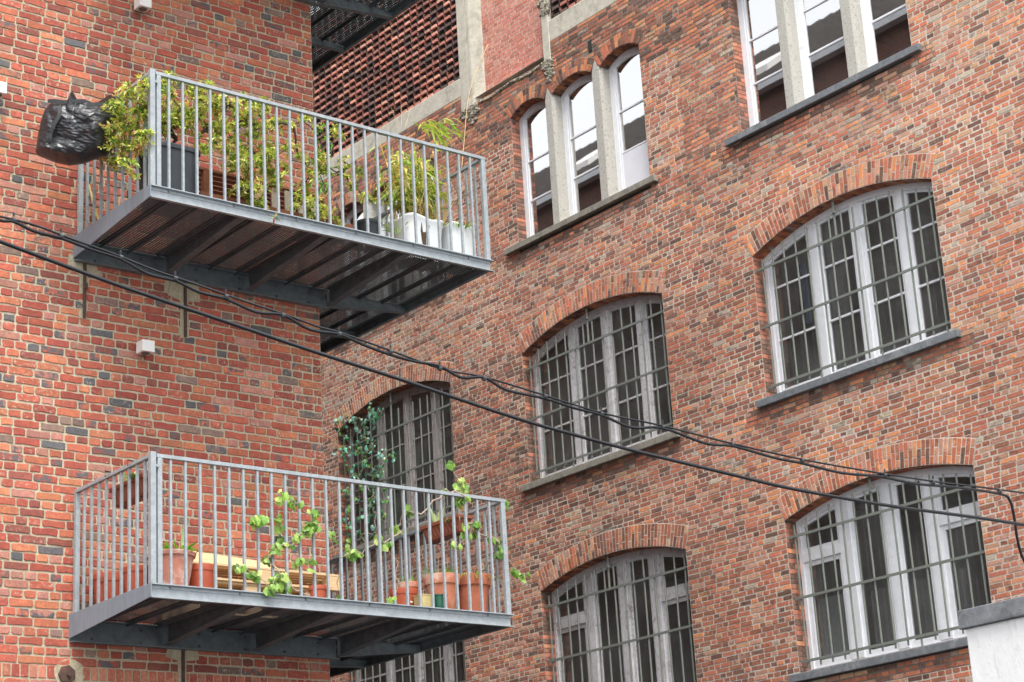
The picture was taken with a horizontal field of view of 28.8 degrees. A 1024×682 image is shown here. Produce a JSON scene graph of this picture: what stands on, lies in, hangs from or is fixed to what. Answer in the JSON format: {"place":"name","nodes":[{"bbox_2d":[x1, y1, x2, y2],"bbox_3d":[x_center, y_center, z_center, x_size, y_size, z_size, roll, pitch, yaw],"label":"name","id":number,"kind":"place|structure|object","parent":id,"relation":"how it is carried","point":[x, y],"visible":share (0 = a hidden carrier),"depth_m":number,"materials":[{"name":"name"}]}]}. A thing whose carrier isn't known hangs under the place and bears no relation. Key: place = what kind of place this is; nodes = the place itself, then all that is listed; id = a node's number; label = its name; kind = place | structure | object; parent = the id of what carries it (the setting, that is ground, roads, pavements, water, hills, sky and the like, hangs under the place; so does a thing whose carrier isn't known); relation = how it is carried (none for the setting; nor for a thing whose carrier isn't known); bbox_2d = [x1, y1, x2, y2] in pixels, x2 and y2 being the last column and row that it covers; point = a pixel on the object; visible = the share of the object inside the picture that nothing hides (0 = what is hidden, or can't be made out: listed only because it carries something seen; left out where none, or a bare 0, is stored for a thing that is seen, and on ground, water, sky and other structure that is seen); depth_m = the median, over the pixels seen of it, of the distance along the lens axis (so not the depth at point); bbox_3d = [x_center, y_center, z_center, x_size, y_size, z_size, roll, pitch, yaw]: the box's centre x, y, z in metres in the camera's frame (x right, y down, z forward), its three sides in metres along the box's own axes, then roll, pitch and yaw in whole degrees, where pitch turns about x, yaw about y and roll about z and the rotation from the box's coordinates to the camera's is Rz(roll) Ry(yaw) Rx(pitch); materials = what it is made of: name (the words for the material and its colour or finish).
{"place":"outdoors","nodes":[
{"label":"outdoors","id":0,"kind":"place"},
{"bbox_2d":[0,212,1023,561],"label":"power cable","id":1,"kind":"object","parent":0,"point":[226,296],"visible":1,"depth_m":11.93,"materials":[{"name":"black rubber"}]},
{"bbox_2d":[0,239,1023,525],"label":"power cable","id":2,"kind":"object","parent":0,"point":[154,297],"visible":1,"depth_m":11.70,"materials":[{"name":"black rubber"}]},
{"bbox_2d":[311,0,1023,681],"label":"brick building","id":3,"kind":"structure","parent":0,"point":[793,228],"depth_m":26.11,"materials":[{"name":"red brick"}]},
{"bbox_2d":[332,402,396,542],"bbox_3d":[-2.288,2.050,31.323,0.271,2.237,1.629,12,-24,-39],"label":"ivy plant","id":4,"kind":"object","parent":3,"relation":"attached to","point":[372,502],"visible":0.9,"depth_m":31.36,"materials":[{"name":"green plant"}]},
{"bbox_2d":[344,162,443,327],"bbox_3d":[-1.969,-1.473,31.965,0.300,2.267,3.270,11,-23,-37],"label":"window","id":5,"kind":"structure","parent":3,"relation":"in","point":[360,209],"depth_m":32.50,"materials":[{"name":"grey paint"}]},
{"bbox_2d":[333,382,461,558],"bbox_3d":[-1.602,1.942,30.968,0.698,2.395,3.295,11,-23,-37],"label":"window","id":6,"kind":"structure","parent":3,"relation":"in","point":[388,438],"depth_m":30.93,"materials":[{"name":"grey paint"}]},
{"bbox_2d":[351,623,465,681],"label":"window","id":7,"kind":"structure","parent":3,"relation":"in","point":[450,662],"depth_m":29.71,"materials":[{"name":"grey paint"}]},
{"bbox_2d":[504,46,657,255],"bbox_3d":[0.951,-2.762,28.515,0.300,2.267,3.270,11,-23,-37],"label":"window","id":8,"kind":"structure","parent":3,"relation":"in","point":[584,152],"depth_m":28.52,"materials":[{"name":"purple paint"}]},
{"bbox_2d":[521,295,680,492],"bbox_3d":[1.224,0.618,27.411,0.413,2.305,3.235,11,-23,-37],"label":"window","id":9,"kind":"structure","parent":3,"relation":"in","point":[550,367],"depth_m":27.55,"materials":[{"name":"grey paint"}]},
{"bbox_2d":[544,548,695,681],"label":"window","id":10,"kind":"structure","parent":3,"relation":"in","point":[653,661],"depth_m":26.38,"materials":[{"name":"grey paint"}]},
{"bbox_2d":[724,0,921,146],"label":"window","id":11,"kind":"structure","parent":3,"relation":"in","point":[798,55],"depth_m":25.19,"materials":[{"name":"white paint"}]},
{"bbox_2d":[756,182,961,408],"bbox_3d":[4.103,-0.654,24.005,0.408,2.265,3.180,11,-23,-37],"label":"window","id":12,"kind":"structure","parent":3,"relation":"in","point":[823,235],"depth_m":24.09,"materials":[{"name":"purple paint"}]},
{"bbox_2d":[788,466,988,681],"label":"window","id":13,"kind":"structure","parent":3,"relation":"in","point":[918,618],"depth_m":22.94,"materials":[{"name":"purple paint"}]},
{"bbox_2d":[957,596,1023,681],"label":"plastered wall","id":14,"kind":"structure","parent":0,"point":[995,634],"depth_m":14.69,"materials":[{"name":"white paint"}]},
{"label":"ground","id":15,"kind":"structure","parent":0,"visible":0},
{"bbox_2d":[0,0,329,681],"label":"brick house","id":16,"kind":"structure","parent":15,"relation":"on","point":[91,396],"depth_m":17.39,"materials":[{"name":"brick"}]},
{"bbox_2d":[0,81,6,98],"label":"wall lamp","id":17,"kind":"object","parent":16,"relation":"attached to","point":[3,88],"visible":1,"depth_m":17.09,"materials":[{"name":"white plastic"}]},
{"bbox_2d":[58,665,74,681],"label":"anchor plate","id":18,"kind":"object","parent":16,"relation":"attached to","point":[66,673],"visible":1,"depth_m":16.06,"materials":[{"name":"metal"}]},
{"bbox_2d":[83,263,87,317],"bbox_3d":[-3.677,-0.450,17.184,0.044,0.520,0.027,11,-23,-37],"label":"wall tie","id":19,"kind":"object","parent":16,"relation":"attached to","point":[85,285],"depth_m":17.17,"materials":[{"name":"metal"}]},
{"bbox_2d":[134,0,151,12],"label":"wall lamp","id":20,"kind":"object","parent":16,"relation":"attached to","point":[144,6],"visible":1,"depth_m":18.30,"materials":[{"name":"white plastic"}]},
{"bbox_2d":[136,339,154,355],"bbox_3d":[-3.190,0.063,17.327,0.120,0.111,0.150,11,-23,-37],"label":"wall lamp","id":21,"kind":"object","parent":16,"relation":"attached to","point":[145,347],"visible":1,"depth_m":17.28,"materials":[{"name":"white plastic"}]},
{"bbox_2d":[181,650,184,681],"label":"wall tie","id":22,"kind":"object","parent":16,"relation":"attached to","point":[183,663],"depth_m":16.76,"materials":[{"name":"metal"}]},
{"bbox_2d":[184,287,187,336],"bbox_3d":[-2.905,-0.268,17.769,0.044,0.490,0.027,11,-23,-37],"label":"wall tie","id":23,"kind":"object","parent":16,"relation":"attached to","point":[185,312],"depth_m":17.75,"materials":[{"name":"metal"}]},
{"bbox_2d":[73,68,493,352],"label":"steel balcony","id":24,"kind":"structure","parent":16,"relation":"attached to","point":[180,254],"depth_m":17.69,"materials":[{"name":"grey metal"}]},
{"bbox_2d":[36,91,116,165],"bbox_3d":[-3.657,-1.861,16.907,0.640,0.765,0.618,11,-23,-37],"label":"tarpaulin bag","id":25,"kind":"object","parent":24,"relation":"hanging from","point":[71,132],"visible":0.97,"depth_m":16.69,"materials":[{"name":"black plastic"}]},
{"bbox_2d":[89,172,139,219],"bbox_3d":[-3.422,-1.296,17.102,0.056,0.511,0.885,13,-24,-40],"label":"garden hose","id":26,"kind":"object","parent":24,"relation":"hanging from","point":[91,196],"visible":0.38,"depth_m":17.33,"materials":[{"name":"plastic"}]},
{"bbox_2d":[135,141,200,216],"bbox_3d":[-2.899,-1.346,16.806,0.454,0.500,0.454,11,-23,-37],"label":"square planter","id":27,"kind":"object","parent":24,"relation":"on","point":[175,150],"visible":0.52,"depth_m":16.68,"materials":[{"name":"grey plastic"}]},
{"bbox_2d":[97,70,376,225],"bbox_3d":[-2.421,-1.592,17.435,2.717,1.211,1.042,11,-23,-37],"label":"climbing shrub","id":28,"kind":"object","parent":24,"relation":"on","point":[121,126],"visible":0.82,"depth_m":17.14,"materials":[{"name":"green plant"}]},
{"bbox_2d":[177,166,352,269],"bbox_3d":[-2.289,-1.201,17.858,1.570,0.810,0.745,11,-23,-37],"label":"wooden pallet","id":29,"kind":"object","parent":24,"relation":"on","point":[217,176],"visible":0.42,"depth_m":17.69,"materials":[{"name":"brown wood"}]},
{"bbox_2d":[253,188,262,200],"bbox_3d":[-2.251,-1.286,17.640,0.197,0.208,0.030,11,-23,-37],"label":"loose batten","id":30,"kind":"object","parent":29,"relation":"on","point":[258,195],"visible":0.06,"depth_m":17.62,"materials":[{"name":"brown wood"}]},
{"bbox_2d":[259,206,279,224],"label":"hanging sprig","id":31,"kind":"object","parent":24,"relation":"hanging from","point":[272,216],"visible":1,"depth_m":16.92,"materials":[{"name":"green plant"}]},
{"bbox_2d":[271,187,276,207],"bbox_3d":[-2.117,-1.243,17.730,0.050,0.250,0.020,11,-23,-37],"label":"grey slat","id":32,"kind":"object","parent":24,"relation":"on","point":[273,200],"visible":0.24,"depth_m":17.72,"materials":[{"name":"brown wood"}]},
{"bbox_2d":[284,190,289,210],"bbox_3d":[-2.008,-1.222,17.814,0.050,0.250,0.020,11,-23,-37],"label":"grey slat","id":33,"kind":"object","parent":24,"relation":"on","point":[286,199],"visible":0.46,"depth_m":17.82,"materials":[{"name":"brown wood"}]},
{"bbox_2d":[297,196,302,213],"bbox_3d":[-1.899,-1.201,17.899,0.050,0.250,0.020,11,-23,-37],"label":"grey slat","id":34,"kind":"object","parent":24,"relation":"on","point":[300,210],"visible":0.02,"depth_m":17.88,"materials":[{"name":"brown wood"}]},
{"bbox_2d":[312,122,332,195],"bbox_3d":[-1.751,-1.615,18.509,0.270,0.891,0.192,11,-23,-37],"label":"green vine","id":35,"kind":"object","parent":24,"relation":"on","point":[320,179],"visible":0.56,"depth_m":18.54,"materials":[{"name":"green plant"}]},
{"bbox_2d":[382,222,407,233],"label":"potted plant","id":36,"kind":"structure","parent":24,"relation":"on","point":[388,227],"depth_m":18.18,"materials":[{"name":"green plant"}]},
{"bbox_2d":[388,212,443,270],"bbox_3d":[-0.881,-0.904,18.403,0.481,0.424,0.385,11,-23,-37],"label":"white tub","id":37,"kind":"object","parent":24,"relation":"on","point":[421,228],"visible":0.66,"depth_m":18.27,"materials":[{"name":"plastic"}]},
{"bbox_2d":[368,118,463,225],"bbox_3d":[-0.840,-1.549,18.705,1.088,1.338,0.672,11,-23,-37],"label":"bamboo plant","id":38,"kind":"object","parent":37,"relation":"in","point":[408,196],"visible":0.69,"depth_m":18.52,"materials":[{"name":"green plant"}]},
{"bbox_2d":[391,45,487,204],"bbox_3d":[-0.659,-2.172,19.100,1.222,1.814,0.007,11,-23,-37],"label":"dry stalk","id":39,"kind":"object","parent":24,"relation":"on","point":[466,110],"visible":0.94,"depth_m":19.30,"materials":[{"name":"plant"}]},
{"bbox_2d":[417,161,487,225],"bbox_3d":[-0.607,-1.316,18.878,0.782,0.817,0.872,-1,-18,-8],"label":"bare bush","id":40,"kind":"object","parent":24,"relation":"on","point":[456,201],"visible":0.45,"depth_m":18.79,"materials":[{"name":"plant"}]},
{"bbox_2d":[441,221,475,274],"bbox_3d":[-0.508,-0.861,18.621,0.328,0.434,0.262,11,-23,-37],"label":"white tub","id":41,"kind":"object","parent":24,"relation":"on","point":[456,234],"visible":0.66,"depth_m":18.54,"materials":[{"name":"plastic"}]},
{"bbox_2d":[443,221,480,230],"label":"tub weeds","id":42,"kind":"object","parent":41,"relation":"on","point":[467,225],"visible":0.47,"depth_m":18.54,"materials":[{"name":"green plant"}]},
{"bbox_3d":[-1.294,-0.827,18.091,0.360,0.130,0.340,11,-23,-37],"label":"wooden crate","id":43,"kind":"object","parent":24,"relation":"on","visible":0},
{"bbox_2d":[357,218,381,233],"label":"flower pot","id":44,"kind":"object","parent":43,"relation":"on","point":[373,225],"visible":0.51,"depth_m":18.07,"materials":[{"name":"grey plastic"}]},
{"bbox_2d":[69,451,514,677],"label":"steel balcony","id":45,"kind":"structure","parent":16,"relation":"attached to","point":[360,646],"depth_m":16.54,"materials":[{"name":"grey metal"}]},
{"bbox_2d":[93,572,119,617],"bbox_3d":[-3.312,2.090,16.351,0.263,0.345,0.263,11,-23,-37],"label":"flower pot","id":46,"kind":"object","parent":45,"relation":"on","point":[95,585],"visible":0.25,"depth_m":16.29,"materials":[{"name":"ceramic"}]},
{"bbox_2d":[100,574,125,600],"bbox_3d":[-3.196,2.044,16.113,0.263,0.270,0.263,11,-23,-37],"label":"flower pot","id":47,"kind":"object","parent":45,"relation":"on","point":[117,584],"visible":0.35,"depth_m":16.03,"materials":[{"name":"ceramic"}]},
{"bbox_2d":[104,459,162,509],"bbox_3d":[-3.051,1.153,15.987,0.274,0.300,0.560,11,-23,-37],"label":"window box","id":48,"kind":"object","parent":45,"relation":"hanging from","point":[125,494],"visible":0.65,"depth_m":15.96,"materials":[{"name":"brown ceramic"}]},
{"bbox_2d":[126,473,134,479],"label":"box herbs","id":49,"kind":"object","parent":48,"relation":"in","point":[132,476],"visible":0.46,"depth_m":15.84,"materials":[{"name":"green plant"}]},
{"bbox_2d":[123,565,148,598],"bbox_3d":[-2.976,1.948,15.885,0.253,0.285,0.253,11,-23,-37],"label":"flower pot","id":50,"kind":"object","parent":45,"relation":"on","point":[133,575],"visible":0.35,"depth_m":15.81,"materials":[{"name":"ceramic"}]},
{"bbox_2d":[147,549,195,585],"bbox_3d":[-2.691,1.851,15.740,0.400,0.345,0.400,11,-23,-37],"label":"flower pot","id":51,"kind":"object","parent":45,"relation":"on","point":[178,564],"visible":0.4,"depth_m":15.62,"materials":[{"name":"ceramic"}]},
{"bbox_2d":[181,525,183,546],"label":"pale leaf shoot","id":52,"kind":"object","parent":51,"relation":"in","point":[182,539],"visible":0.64,"depth_m":15.79,"materials":[{"name":"green plant"}]},
{"bbox_2d":[163,540,204,552],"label":"spring bulbs","id":53,"kind":"object","parent":51,"relation":"in","point":[182,547],"visible":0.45,"depth_m":15.66,"materials":[{"name":"green plant"}]},
{"bbox_2d":[189,563,213,603],"bbox_3d":[-2.492,1.942,15.956,0.248,0.286,0.248,11,-23,-37],"label":"flower pot","id":54,"kind":"object","parent":45,"relation":"on","point":[208,573],"visible":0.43,"depth_m":15.88,"materials":[{"name":"ceramic"}]},
{"bbox_2d":[163,600,296,626],"bbox_3d":[-2.279,2.302,16.863,1.300,0.142,0.425,11,-23,-37],"label":"wooden pallet","id":55,"kind":"object","parent":45,"relation":"on","point":[229,617],"visible":0.15,"depth_m":16.71,"materials":[{"name":"brown wood"}]},
{"bbox_2d":[159,581,309,602],"bbox_3d":[-2.309,2.166,16.903,1.300,0.142,0.425,11,-23,-37],"label":"wooden pallet","id":56,"kind":"object","parent":55,"relation":"on","point":[235,585],"visible":0.06,"depth_m":16.76,"materials":[{"name":"brown wood"}]},
{"bbox_2d":[193,561,339,594],"bbox_3d":[-2.215,2.042,17.003,1.510,0.142,0.425,11,-23,-37],"label":"wooden pallet","id":57,"kind":"object","parent":56,"relation":"on","point":[222,570],"visible":0.24,"depth_m":17.05,"materials":[{"name":"brown wood"}]},
{"bbox_2d":[193,551,277,568],"bbox_3d":[-2.384,1.856,16.845,0.978,0.131,0.078,11,-23,-37],"label":"pine board","id":58,"kind":"object","parent":57,"relation":"on","point":[209,557],"visible":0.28,"depth_m":16.83,"materials":[{"name":"beige wood"}]},
{"bbox_2d":[233,489,321,596],"bbox_3d":[-1.903,1.638,16.064,0.806,0.892,0.253,11,-23,-37],"label":"grape vine","id":59,"kind":"object","parent":45,"relation":"attached to","point":[277,547],"visible":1,"depth_m":16.12,"materials":[{"name":"green plant"}]},
{"bbox_2d":[308,585,326,597],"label":"flower pot","id":60,"kind":"object","parent":45,"relation":"on","point":[321,590],"visible":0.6,"depth_m":16.97,"materials":[{"name":"ceramic"}]},
{"bbox_2d":[388,587,417,604],"bbox_3d":[-0.929,2.245,17.084,0.255,0.230,0.255,11,-23,-37],"label":"flower pot","id":61,"kind":"object","parent":45,"relation":"on","point":[401,595],"visible":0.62,"depth_m":17.00,"materials":[{"name":"ceramic"}]},
{"bbox_2d":[398,581,417,594],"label":"flower pot","id":62,"kind":"object","parent":61,"relation":"in","point":[414,584],"visible":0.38,"depth_m":17.42,"materials":[{"name":"ceramic"}]},
{"bbox_2d":[413,594,430,606],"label":"flower pot","id":63,"kind":"object","parent":45,"relation":"on","point":[426,599],"visible":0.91,"depth_m":16.95,"materials":[{"name":"ceramic"}]},
{"bbox_2d":[328,460,529,603],"bbox_3d":[-0.720,1.651,17.158,2.084,1.400,0.264,11,-23,-37],"label":"grape vine","id":64,"kind":"object","parent":45,"relation":"on","point":[352,555],"visible":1,"depth_m":17.40,"materials":[{"name":"green plant"}]},
{"bbox_2d":[434,594,447,607],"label":"flower pot","id":65,"kind":"object","parent":45,"relation":"on","point":[439,600],"visible":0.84,"depth_m":17.03,"materials":[{"name":"green ceramic"}]},
{"bbox_2d":[423,572,459,608],"bbox_3d":[-0.603,2.225,17.313,0.326,0.376,0.326,11,-23,-37],"label":"flower pot","id":66,"kind":"object","parent":45,"relation":"on","point":[450,587],"visible":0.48,"depth_m":17.22,"materials":[{"name":"ceramic"}]},
{"bbox_2d":[423,564,453,573],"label":"chives","id":67,"kind":"object","parent":66,"relation":"on","point":[440,570],"visible":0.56,"depth_m":17.30,"materials":[{"name":"green plant"}]},
{"bbox_2d":[420,508,473,544],"bbox_3d":[-0.561,1.679,18.102,0.274,0.270,0.580,11,-23,-37],"label":"window box","id":68,"kind":"object","parent":45,"relation":"hanging from","point":[436,534],"visible":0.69,"depth_m":17.98,"materials":[{"name":"brown ceramic"}]},
{"bbox_2d":[430,506,444,521],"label":"iris leaves","id":69,"kind":"object","parent":68,"relation":"in","point":[434,517],"visible":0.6,"depth_m":18.19,"materials":[{"name":"green plant"}]},
{"bbox_2d":[459,573,490,611],"bbox_3d":[-0.351,2.270,17.537,0.356,0.401,0.356,11,-23,-37],"label":"flower pot","id":70,"kind":"object","parent":45,"relation":"on","point":[475,594],"visible":0.41,"depth_m":17.43,"materials":[{"name":"ceramic"}]},
{"bbox_2d":[458,570,496,578],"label":"drooping grass","id":71,"kind":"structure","parent":70,"relation":"in","point":[478,574],"depth_m":17.42,"materials":[{"name":"green plant"}]},
{"bbox_2d":[296,0,419,74],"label":"steel balcony","id":72,"kind":"structure","parent":16,"relation":"attached to","point":[335,48],"depth_m":20.51,"materials":[{"name":"grey metal"}]}
]}

